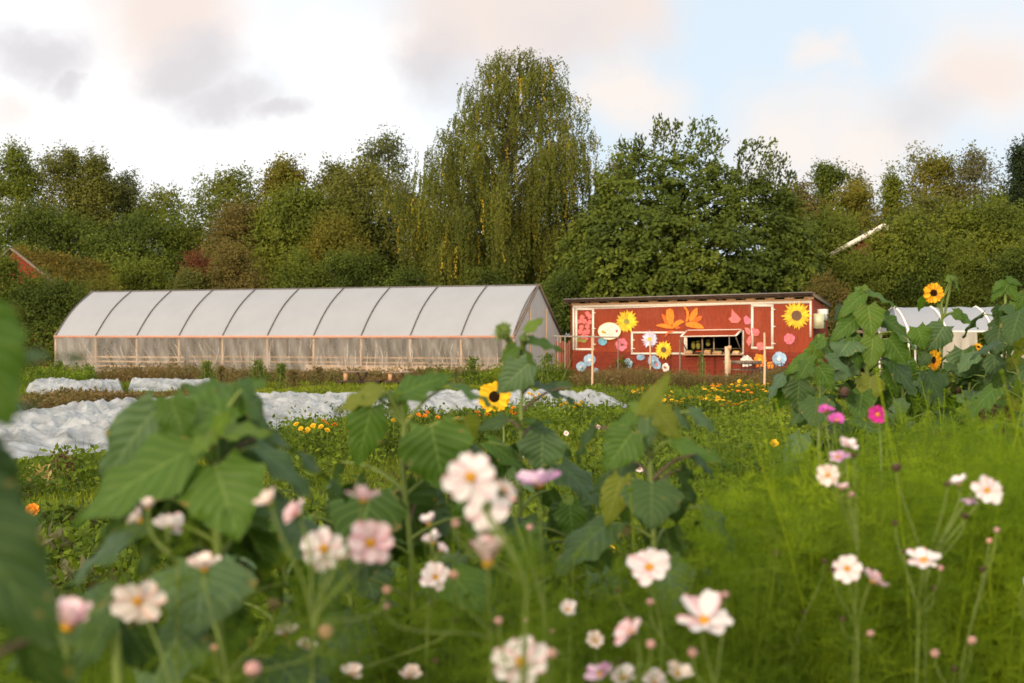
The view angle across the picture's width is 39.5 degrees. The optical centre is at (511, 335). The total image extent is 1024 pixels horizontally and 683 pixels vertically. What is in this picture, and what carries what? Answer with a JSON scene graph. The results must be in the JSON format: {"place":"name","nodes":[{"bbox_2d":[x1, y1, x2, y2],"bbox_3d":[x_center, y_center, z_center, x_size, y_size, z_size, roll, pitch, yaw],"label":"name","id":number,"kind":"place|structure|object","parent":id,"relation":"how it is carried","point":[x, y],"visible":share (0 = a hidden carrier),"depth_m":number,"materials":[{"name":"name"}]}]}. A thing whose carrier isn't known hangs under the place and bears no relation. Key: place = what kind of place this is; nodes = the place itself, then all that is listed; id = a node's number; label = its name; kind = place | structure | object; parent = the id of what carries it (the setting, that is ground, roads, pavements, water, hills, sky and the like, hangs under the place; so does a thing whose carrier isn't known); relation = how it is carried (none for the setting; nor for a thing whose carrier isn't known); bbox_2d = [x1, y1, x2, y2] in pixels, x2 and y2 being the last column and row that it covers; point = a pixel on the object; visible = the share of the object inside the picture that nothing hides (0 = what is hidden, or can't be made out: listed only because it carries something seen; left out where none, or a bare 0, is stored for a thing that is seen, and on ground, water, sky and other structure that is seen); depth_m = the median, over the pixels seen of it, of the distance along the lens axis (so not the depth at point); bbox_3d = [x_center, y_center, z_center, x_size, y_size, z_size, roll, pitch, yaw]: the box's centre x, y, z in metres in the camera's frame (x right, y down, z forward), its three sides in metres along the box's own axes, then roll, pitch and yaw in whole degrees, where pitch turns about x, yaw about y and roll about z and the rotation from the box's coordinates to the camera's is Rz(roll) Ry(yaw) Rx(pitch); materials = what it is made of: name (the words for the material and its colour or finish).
{"place":"outdoors","nodes":[
{"label":"outdoors","id":0,"kind":"place"},
{"bbox_2d":[1,338,1012,682],"bbox_3d":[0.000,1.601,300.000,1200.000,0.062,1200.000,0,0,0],"label":"ground","id":1,"kind":"structure","parent":0,"point":[280,416],"depth_m":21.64,"materials":[{"name":"green plant"}]},
{"bbox_2d":[0,133,57,251],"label":"aspen tree","id":2,"kind":"object","parent":1,"relation":"on","point":[20,181],"visible":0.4,"depth_m":86.58,"materials":[{"name":"green plant"}]},
{"bbox_2d":[0,244,61,369],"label":"shrub","id":3,"kind":"object","parent":1,"relation":"on","point":[7,267],"visible":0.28,"depth_m":61.92,"materials":[{"name":"green plant"}]},
{"bbox_2d":[0,300,85,682],"bbox_3d":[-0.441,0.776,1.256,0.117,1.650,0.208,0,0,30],"label":"sunflower plant","id":4,"kind":"object","parent":1,"relation":"on","point":[29,606],"visible":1,"depth_m":1.24,"materials":[{"name":"green plant"}]},
{"bbox_2d":[0,140,105,259],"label":"aspen tree","id":5,"kind":"object","parent":1,"relation":"on","point":[63,166],"visible":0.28,"depth_m":85.95,"materials":[{"name":"green plant"}]},
{"bbox_2d":[0,194,111,262],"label":"broadleaf tree","id":6,"kind":"object","parent":1,"relation":"on","point":[53,227],"visible":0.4,"depth_m":80.19,"materials":[{"name":"green plant"}]},
{"bbox_2d":[0,269,125,371],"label":"shrub","id":7,"kind":"object","parent":1,"relation":"on","point":[55,302],"visible":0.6,"depth_m":60.26,"materials":[{"name":"green plant"}]},
{"bbox_2d":[25,377,121,393],"bbox_3d":[-12.645,1.388,41.121,2.741,0.384,6.314,0,0,-16],"label":"crop fleece","id":8,"kind":"object","parent":1,"relation":"on","point":[38,385],"visible":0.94,"depth_m":39.47,"materials":[{"name":"grey fabric"}]},
{"bbox_2d":[1,244,152,366],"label":"turf barn","id":9,"kind":"structure","parent":1,"relation":"on","point":[55,263],"depth_m":71.13,"materials":[{"name":"green plant"}]},
{"bbox_2d":[41,588,139,682],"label":"cosmos plant","id":10,"kind":"object","parent":1,"relation":"on","point":[73,611],"visible":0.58,"depth_m":1.57,"materials":[{"name":"green plant"}]},
{"bbox_2d":[55,141,129,289],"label":"aspen tree","id":11,"kind":"object","parent":1,"relation":"on","point":[100,187],"visible":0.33,"depth_m":85.25,"materials":[{"name":"green plant"}]},
{"bbox_2d":[29,581,160,682],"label":"sunflower plant","id":12,"kind":"object","parent":1,"relation":"on","point":[108,623],"visible":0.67,"depth_m":1.91,"materials":[{"name":"green plant"}]},
{"bbox_2d":[20,384,192,410],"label":"reddish weeds","id":13,"kind":"object","parent":1,"relation":"on","point":[55,398],"visible":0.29,"depth_m":31.13,"materials":[{"name":"green plant"}]},
{"bbox_2d":[83,165,167,254],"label":"broadleaf tree","id":14,"kind":"object","parent":1,"relation":"on","point":[130,193],"visible":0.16,"depth_m":87.20,"materials":[{"name":"green plant"}]},
{"bbox_2d":[74,203,202,353],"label":"broadleaf tree","id":15,"kind":"object","parent":1,"relation":"on","point":[164,237],"visible":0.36,"depth_m":76.66,"materials":[{"name":"green plant"}]},
{"bbox_2d":[0,541,278,682],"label":"undergrowth","id":16,"kind":"object","parent":1,"relation":"on","point":[89,584],"visible":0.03,"depth_m":7.13,"materials":[{"name":"green plant"}]},
{"bbox_2d":[105,251,189,367],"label":"shrub","id":17,"kind":"object","parent":1,"relation":"on","point":[146,275],"visible":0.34,"depth_m":67.13,"materials":[{"name":"green plant"}]},
{"bbox_2d":[67,497,235,682],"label":"cosmos plant","id":18,"kind":"object","parent":1,"relation":"on","point":[168,523],"visible":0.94,"depth_m":2.00,"materials":[{"name":"green plant"}]},
{"bbox_2d":[0,438,319,660],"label":"weeds","id":19,"kind":"object","parent":1,"relation":"on","point":[88,461],"visible":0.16,"depth_m":11.99,"materials":[{"name":"green plant"}]},
{"bbox_2d":[125,180,209,276],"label":"broadleaf tree","id":20,"kind":"object","parent":1,"relation":"on","point":[165,199],"visible":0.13,"depth_m":85.43,"materials":[{"name":"green plant"}]},
{"bbox_2d":[95,580,262,682],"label":"cosmos plant","id":21,"kind":"object","parent":1,"relation":"on","point":[135,602],"visible":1,"depth_m":1.77,"materials":[{"name":"white plant"}]},
{"bbox_2d":[146,264,237,368],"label":"shrub","id":22,"kind":"object","parent":1,"relation":"on","point":[195,281],"visible":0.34,"depth_m":65.13,"materials":[{"name":"green plant"}]},
{"bbox_2d":[0,558,397,682],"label":"cosmos foliage","id":23,"kind":"object","parent":1,"relation":"on","point":[97,668],"visible":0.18,"depth_m":2.70,"materials":[{"name":"green plant"}]},
{"bbox_2d":[63,373,349,682],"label":"sunflower plant","id":24,"kind":"object","parent":1,"relation":"on","point":[157,447],"visible":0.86,"depth_m":2.25,"materials":[{"name":"green plant"}]},
{"bbox_2d":[159,160,268,354],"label":"broadleaf tree","id":25,"kind":"object","parent":1,"relation":"on","point":[231,184],"visible":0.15,"depth_m":78.93,"materials":[{"name":"green plant"}]},
{"bbox_2d":[169,194,303,355],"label":"broadleaf tree","id":26,"kind":"object","parent":1,"relation":"on","point":[235,228],"visible":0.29,"depth_m":72.46,"materials":[{"name":"green plant"}]},
{"bbox_2d":[184,236,296,369],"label":"shrub","id":27,"kind":"object","parent":1,"relation":"on","point":[232,271],"visible":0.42,"depth_m":65.48,"materials":[{"name":"green plant"}]},
{"bbox_2d":[176,552,332,682],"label":"cosmos plant","id":28,"kind":"object","parent":1,"relation":"on","point":[203,561],"visible":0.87,"depth_m":1.93,"materials":[{"name":"green plant"}]},
{"bbox_2d":[41,360,493,383],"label":"tall weeds","id":29,"kind":"object","parent":1,"relation":"on","point":[159,371],"visible":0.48,"depth_m":49.40,"materials":[{"name":"green plant"}]},
{"bbox_2d":[245,150,319,359],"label":"broadleaf tree","id":30,"kind":"object","parent":1,"relation":"on","point":[276,174],"visible":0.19,"depth_m":78.88,"materials":[{"name":"green plant"}]},
{"bbox_2d":[236,242,340,368],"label":"shrub","id":31,"kind":"object","parent":1,"relation":"on","point":[295,263],"visible":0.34,"depth_m":65.48,"materials":[{"name":"green plant"}]},
{"bbox_2d":[92,352,498,374],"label":"indoor crop","id":32,"kind":"object","parent":1,"relation":"on","point":[284,359],"visible":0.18,"depth_m":55.83,"materials":[{"name":"green plant"}]},
{"bbox_2d":[223,172,380,359],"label":"broadleaf tree","id":33,"kind":"object","parent":1,"relation":"on","point":[283,210],"visible":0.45,"depth_m":71.31,"materials":[{"name":"green plant"}]},
{"bbox_2d":[53,284,562,376],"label":"polytunnel","id":34,"kind":"structure","parent":1,"relation":"on","point":[93,319],"depth_m":53.96,"materials":[{"name":"grey plastic"}]},
{"bbox_2d":[223,485,392,682],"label":"cosmos plant","id":35,"kind":"object","parent":1,"relation":"on","point":[370,542],"visible":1,"depth_m":1.85,"materials":[{"name":"green plant"}]},
{"bbox_2d":[224,522,394,682],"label":"plant","id":36,"kind":"object","parent":1,"relation":"on","point":[286,572],"visible":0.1,"depth_m":3.29,"materials":[{"name":"green plant"}]},
{"bbox_2d":[0,389,626,458],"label":"crop fleece","id":37,"kind":"object","parent":1,"relation":"on","point":[44,428],"visible":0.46,"depth_m":24.38,"materials":[{"name":"grey fabric"}]},
{"bbox_2d":[295,200,383,355],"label":"broadleaf tree","id":38,"kind":"object","parent":1,"relation":"on","point":[325,235],"visible":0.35,"depth_m":68.90,"materials":[{"name":"green plant"}]},
{"bbox_2d":[294,242,395,364],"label":"shrub","id":39,"kind":"object","parent":1,"relation":"on","point":[357,269],"visible":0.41,"depth_m":65.42,"materials":[{"name":"green plant"}]},
{"bbox_2d":[296,154,438,364],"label":"broadleaf tree","id":40,"kind":"object","parent":1,"relation":"on","point":[366,182],"visible":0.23,"depth_m":72.49,"materials":[{"name":"green plant"}]},
{"bbox_2d":[351,123,418,348],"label":"aspen tree","id":41,"kind":"object","parent":1,"relation":"on","point":[385,147],"visible":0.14,"depth_m":83.43,"materials":[{"name":"green plant"}]},
{"bbox_2d":[310,370,514,682],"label":"sunflower plant","id":42,"kind":"object","parent":1,"relation":"on","point":[428,454],"visible":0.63,"depth_m":3.06,"materials":[{"name":"green plant"}]},
{"bbox_2d":[365,259,474,365],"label":"shrub","id":43,"kind":"object","parent":1,"relation":"on","point":[400,279],"visible":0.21,"depth_m":62.56,"materials":[{"name":"green plant"}]},
{"bbox_2d":[383,512,470,682],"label":"cosmos plant","id":44,"kind":"object","parent":1,"relation":"on","point":[431,538],"visible":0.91,"depth_m":2.59,"materials":[{"name":"green plant"}]},
{"bbox_2d":[376,561,483,682],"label":"cosmos plant","id":45,"kind":"object","parent":1,"relation":"on","point":[428,572],"visible":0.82,"depth_m":2.58,"materials":[{"name":"green plant"}]},
{"bbox_2d":[389,498,519,680],"bbox_3d":[-0.088,0.991,3.510,0.448,1.220,0.524,0,0,0],"label":"sunflower plant","id":46,"kind":"object","parent":1,"relation":"on","point":[458,508],"visible":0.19,"depth_m":3.45,"materials":[{"name":"green plant"}]},
{"bbox_2d":[273,400,641,434],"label":"weeds","id":47,"kind":"object","parent":1,"relation":"on","point":[611,414],"visible":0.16,"depth_m":26.13,"materials":[{"name":"green plant"}]},
{"bbox_2d":[369,534,562,682],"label":"cosmos plant","id":48,"kind":"object","parent":1,"relation":"on","point":[485,556],"visible":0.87,"depth_m":1.98,"materials":[{"name":"green plant"}]},
{"bbox_2d":[204,425,748,676],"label":"undergrowth","id":49,"kind":"object","parent":1,"relation":"on","point":[625,536],"visible":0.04,"depth_m":6.67,"materials":[{"name":"green plant"}]},
{"bbox_2d":[443,257,535,365],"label":"shrub","id":50,"kind":"object","parent":1,"relation":"on","point":[485,280],"visible":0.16,"depth_m":62.74,"materials":[{"name":"green plant"}]},
{"bbox_2d":[375,45,618,365],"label":"willow tree","id":51,"kind":"object","parent":1,"relation":"on","point":[519,233],"visible":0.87,"depth_m":65.96,"materials":[{"name":"green plant"}]},
{"bbox_2d":[425,524,591,656],"bbox_3d":[0.004,1.016,3.299,0.456,1.171,0.437,0,0,39],"label":"sunflower plant","id":52,"kind":"object","parent":1,"relation":"on","point":[526,545],"visible":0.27,"depth_m":3.27,"materials":[{"name":"green plant"}]},
{"bbox_2d":[416,452,601,682],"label":"cosmos plant","id":53,"kind":"object","parent":1,"relation":"on","point":[469,476],"visible":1,"depth_m":1.75,"materials":[{"name":"green plant"}]},
{"bbox_2d":[470,469,602,682],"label":"cosmos plant","id":54,"kind":"object","parent":1,"relation":"on","point":[538,479],"visible":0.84,"depth_m":2.39,"materials":[{"name":"green plant"}]},
{"bbox_2d":[476,318,599,631],"bbox_3d":[0.013,0.776,3.789,0.430,1.648,0.423,0,0,0],"label":"sunflower plant","id":55,"kind":"object","parent":1,"relation":"on","point":[539,446],"visible":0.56,"depth_m":3.76,"materials":[{"name":"green plant"}]},
{"bbox_2d":[482,595,601,682],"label":"cosmos plant","id":56,"kind":"object","parent":1,"relation":"on","point":[543,657],"visible":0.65,"depth_m":1.86,"materials":[{"name":"white plant"}]},
{"bbox_2d":[261,478,824,682],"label":"cosmos foliage","id":57,"kind":"object","parent":1,"relation":"on","point":[600,611],"visible":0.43,"depth_m":2.87,"materials":[{"name":"green plant"}]},
{"bbox_2d":[501,261,596,366],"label":"shrub","id":58,"kind":"object","parent":1,"relation":"on","point":[567,286],"visible":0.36,"depth_m":60.02,"materials":[{"name":"green plant"}]},
{"bbox_2d":[506,493,628,617],"bbox_3d":[0.180,1.000,3.599,0.410,1.202,0.455,0,0,-19],"label":"sunflower plant","id":59,"kind":"object","parent":1,"relation":"on","point":[567,516],"visible":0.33,"depth_m":3.56,"materials":[{"name":"green plant"}]},
{"bbox_2d":[522,594,622,682],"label":"cosmos plant","id":60,"kind":"object","parent":1,"relation":"on","point":[566,604],"visible":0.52,"depth_m":2.69,"materials":[{"name":"green plant"}]},
{"bbox_2d":[553,618,695,682],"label":"cosmos plant","id":61,"kind":"object","parent":1,"relation":"on","point":[626,628],"visible":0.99,"depth_m":2.10,"materials":[{"name":"green plant"}]},
{"bbox_2d":[261,389,1015,553],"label":"weeds","id":62,"kind":"object","parent":1,"relation":"on","point":[669,451],"visible":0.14,"depth_m":18.12,"materials":[{"name":"green plant"}]},
{"bbox_2d":[584,660,692,682],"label":"cosmos plant","id":63,"kind":"object","parent":1,"relation":"on","point":[589,676],"visible":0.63,"depth_m":2.20,"materials":[{"name":"white plant"}]},
{"bbox_2d":[553,371,739,681],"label":"sunflower plant","id":64,"kind":"object","parent":1,"relation":"on","point":[656,504],"visible":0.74,"depth_m":3.16,"materials":[{"name":"green plant"}]},
{"bbox_2d":[599,548,696,682],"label":"cosmos plant","id":65,"kind":"object","parent":1,"relation":"on","point":[649,565],"visible":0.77,"depth_m":2.46,"materials":[{"name":"green plant"}]},
{"bbox_2d":[540,112,835,322],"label":"broadleaf tree","id":66,"kind":"object","parent":1,"relation":"on","point":[675,264],"visible":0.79,"depth_m":61.26,"materials":[{"name":"green plant"}]},
{"bbox_2d":[566,360,811,388],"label":"tall dry grass","id":67,"kind":"structure","parent":1,"relation":"on","point":[625,377],"depth_m":44.01,"materials":[{"name":"green plant"}]},
{"bbox_2d":[564,292,830,378],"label":"farm stall","id":68,"kind":"object","parent":1,"relation":"on","point":[783,321],"visible":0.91,"depth_m":51.78,"materials":[{"name":"red wood"}]},
{"bbox_2d":[638,589,771,682],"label":"cosmos plant","id":69,"kind":"object","parent":1,"relation":"on","point":[708,613],"visible":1,"depth_m":2.08,"materials":[{"name":"green plant"}]},
{"bbox_2d":[453,377,1021,438],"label":"weeds","id":70,"kind":"object","parent":1,"relation":"on","point":[679,396],"visible":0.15,"depth_m":30.59,"materials":[{"name":"green plant"}]},
{"bbox_2d":[591,355,1023,682],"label":"cosmos foliage","id":71,"kind":"object","parent":1,"relation":"on","point":[995,593],"visible":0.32,"depth_m":3.10,"materials":[{"name":"green plant"}]},
{"bbox_2d":[801,267,850,352],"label":"shrub","id":72,"kind":"object","parent":1,"relation":"on","point":[829,292],"visible":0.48,"depth_m":59.45,"materials":[{"name":"green plant"}]},
{"bbox_2d":[773,202,878,289],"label":"broadleaf tree","id":73,"kind":"object","parent":1,"relation":"on","point":[834,233],"visible":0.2,"depth_m":70.47,"materials":[{"name":"green plant"}]},
{"bbox_2d":[766,332,887,503],"bbox_3d":[1.306,0.791,6.023,0.442,1.619,0.423,0,0,-22],"label":"sunflower plant","id":74,"kind":"object","parent":1,"relation":"on","point":[793,386],"visible":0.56,"depth_m":5.97,"materials":[{"name":"green plant"}]},
{"bbox_2d":[801,155,856,220],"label":"broadleaf tree","id":75,"kind":"object","parent":1,"relation":"on","point":[829,177],"visible":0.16,"depth_m":85.60,"materials":[{"name":"green plant"}]},
{"bbox_2d":[797,436,904,682],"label":"cosmos plant","id":76,"kind":"object","parent":1,"relation":"on","point":[827,475],"visible":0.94,"depth_m":2.90,"materials":[{"name":"green plant"}]},
{"bbox_2d":[815,172,889,230],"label":"broadleaf tree","id":77,"kind":"object","parent":1,"relation":"on","point":[854,197],"visible":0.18,"depth_m":77.10,"materials":[{"name":"green plant"}]},
{"bbox_2d":[804,554,912,682],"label":"cosmos plant","id":78,"kind":"object","parent":1,"relation":"on","point":[847,569],"visible":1,"depth_m":2.58,"materials":[{"name":"green plant"}]},
{"bbox_2d":[812,284,920,475],"bbox_3d":[1.601,0.684,6.439,0.505,1.836,0.498,0,0,38],"label":"sunflower plant","id":79,"kind":"object","parent":1,"relation":"on","point":[867,351],"visible":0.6,"depth_m":6.34,"materials":[{"name":"green plant"}]},
{"bbox_2d":[827,248,923,369],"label":"shrub","id":80,"kind":"object","parent":1,"relation":"on","point":[869,277],"visible":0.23,"depth_m":64.82,"materials":[{"name":"green plant"}]},
{"bbox_2d":[871,160,911,224],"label":"spruce tree","id":81,"kind":"object","parent":1,"relation":"on","point":[891,187],"visible":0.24,"depth_m":83.28,"materials":[{"name":"green plant"}]},
{"bbox_2d":[856,347,950,469],"bbox_3d":[1.918,0.826,6.993,0.542,1.549,0.558,0,0,-18],"label":"sunflower plant","id":82,"kind":"object","parent":1,"relation":"on","point":[932,382],"visible":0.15,"depth_m":6.92,"materials":[{"name":"green plant"}]},
{"bbox_2d":[851,204,964,353],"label":"broadleaf tree","id":83,"kind":"object","parent":1,"relation":"on","point":[896,243],"visible":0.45,"depth_m":65.84,"materials":[{"name":"green plant"}]},
{"bbox_2d":[850,520,972,682],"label":"cosmos plant","id":84,"kind":"object","parent":1,"relation":"on","point":[924,557],"visible":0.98,"depth_m":2.70,"materials":[{"name":"green plant"}]},
{"bbox_2d":[866,227,958,368],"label":"shrub","id":85,"kind":"object","parent":1,"relation":"on","point":[906,283],"visible":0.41,"depth_m":64.78,"materials":[{"name":"green plant"}]},
{"bbox_2d":[866,463,1002,682],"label":"cosmos plant","id":86,"kind":"object","parent":1,"relation":"on","point":[986,489],"visible":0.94,"depth_m":2.74,"materials":[{"name":"green plant"}]},
{"bbox_2d":[893,140,982,215],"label":"birch tree","id":87,"kind":"object","parent":1,"relation":"on","point":[936,169],"visible":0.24,"depth_m":83.27,"materials":[{"name":"green plant"}]},
{"bbox_2d":[904,274,981,467],"bbox_3d":[2.288,0.635,7.604,0.501,1.934,0.523,0,0,25],"label":"sunflower plant","id":88,"kind":"object","parent":1,"relation":"on","point":[932,336],"visible":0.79,"depth_m":7.56,"materials":[{"name":"green plant"}]},
{"bbox_2d":[880,184,1008,301],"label":"broadleaf tree","id":89,"kind":"object","parent":1,"relation":"on","point":[928,203],"visible":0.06,"depth_m":75.28,"materials":[{"name":"green plant"}]},
{"bbox_2d":[877,306,1023,375],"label":"polytunnel","id":90,"kind":"structure","parent":1,"relation":"on","point":[908,317],"depth_m":44.82,"materials":[{"name":"grey plastic"}]},
{"bbox_2d":[908,225,1000,367],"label":"shrub","id":91,"kind":"object","parent":1,"relation":"on","point":[963,266],"visible":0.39,"depth_m":64.05,"materials":[{"name":"green plant"}]},
{"bbox_2d":[926,345,1011,461],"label":"sunflower plant","id":92,"kind":"object","parent":1,"relation":"on","point":[977,387],"visible":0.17,"depth_m":7.37,"materials":[{"name":"green plant"}]},
{"bbox_2d":[924,527,1015,682],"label":"cosmos plant","id":93,"kind":"object","parent":1,"relation":"on","point":[971,640],"visible":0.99,"depth_m":2.69,"materials":[{"name":"green plant"}]},
{"bbox_2d":[942,139,1008,350],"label":"aspen tree","id":94,"kind":"object","parent":1,"relation":"on","point":[979,165],"visible":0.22,"depth_m":82.53,"materials":[{"name":"green plant"}]},
{"bbox_2d":[930,186,1023,307],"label":"broadleaf tree","id":95,"kind":"object","parent":1,"relation":"on","point":[990,222],"visible":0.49,"depth_m":72.49,"materials":[{"name":"green plant"}]},
{"bbox_2d":[951,275,1023,457],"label":"sunflower plant","id":96,"kind":"object","parent":1,"relation":"on","point":[994,362],"visible":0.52,"depth_m":7.17,"materials":[{"name":"green plant"}]},
{"bbox_2d":[967,289,1023,472],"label":"sunflower plant","id":97,"kind":"object","parent":1,"relation":"on","point":[990,394],"visible":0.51,"depth_m":6.56,"materials":[{"name":"green plant"}]},
{"bbox_2d":[973,235,1023,358],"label":"shrub","id":98,"kind":"object","parent":1,"relation":"on","point":[1011,264],"visible":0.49,"depth_m":63.38,"materials":[{"name":"green plant"}]},
{"bbox_2d":[996,133,1023,289],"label":"spruce tree","id":99,"kind":"object","parent":1,"relation":"on","point":[1015,168],"visible":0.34,"depth_m":79.80,"materials":[{"name":"green plant"}]},
{"bbox_2d":[0,0,1023,334],"label":"sky","id":100,"kind":"structure","parent":0,"point":[172,89],"materials":[{"name":"white"}]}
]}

